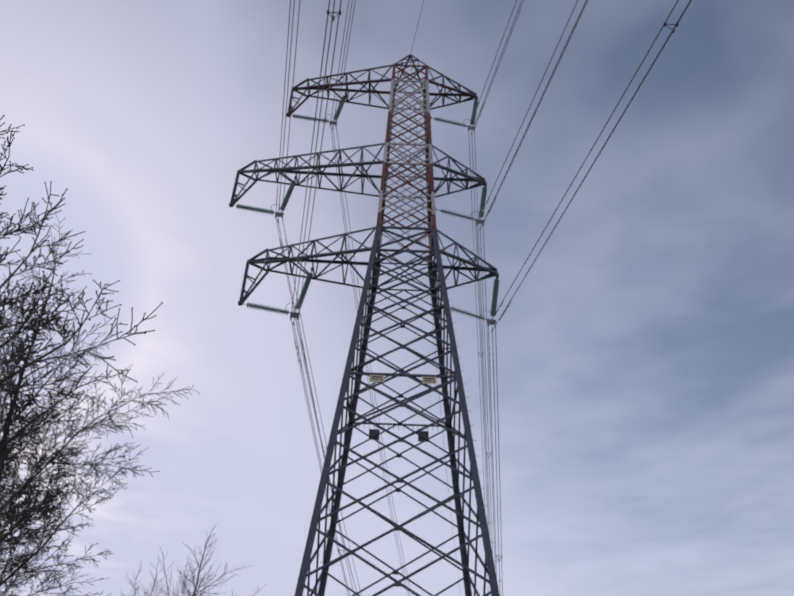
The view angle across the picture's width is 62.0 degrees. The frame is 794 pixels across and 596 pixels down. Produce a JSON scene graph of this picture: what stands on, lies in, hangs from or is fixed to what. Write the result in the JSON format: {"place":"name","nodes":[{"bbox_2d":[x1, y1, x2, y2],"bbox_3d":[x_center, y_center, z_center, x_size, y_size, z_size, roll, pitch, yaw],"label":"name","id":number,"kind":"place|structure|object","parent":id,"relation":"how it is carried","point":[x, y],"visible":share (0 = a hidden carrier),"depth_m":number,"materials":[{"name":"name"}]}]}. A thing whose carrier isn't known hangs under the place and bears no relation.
{"place":"outdoors","nodes":[
{"label":"outdoors","id":0,"kind":"place"},
{"bbox_2d":[0,0,793,595],"label":"sky","id":1,"kind":"structure","parent":0,"point":[644,378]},
{"label":"ground","id":2,"kind":"structure","parent":0,"visible":0},
{"bbox_2d":[0,115,162,560],"bbox_3d":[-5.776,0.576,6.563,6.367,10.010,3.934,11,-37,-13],"label":"bare tree","id":3,"kind":"object","parent":2,"relation":"on","point":[46,322],"visible":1,"depth_m":6.97,"materials":[{"name":"black plant"}]},
{"bbox_2d":[0,215,194,595],"bbox_3d":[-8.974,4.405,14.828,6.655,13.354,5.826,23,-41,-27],"label":"birch tree","id":4,"kind":"object","parent":2,"relation":"on","point":[9,384],"visible":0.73,"depth_m":15.12,"materials":[{"name":"black plant"}]},
{"bbox_2d":[120,523,264,595],"bbox_3d":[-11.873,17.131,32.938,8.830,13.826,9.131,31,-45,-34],"label":"tree","id":5,"kind":"object","parent":2,"relation":"on","point":[186,579],"visible":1,"depth_m":36.24,"materials":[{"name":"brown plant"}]},
{"bbox_2d":[229,0,691,595],"bbox_3d":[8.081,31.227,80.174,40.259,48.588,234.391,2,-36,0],"label":"transmission tower","id":6,"kind":"structure","parent":2,"relation":"on","point":[365,312],"depth_m":37.67,"materials":[{"name":"grey metal"}]}
]}

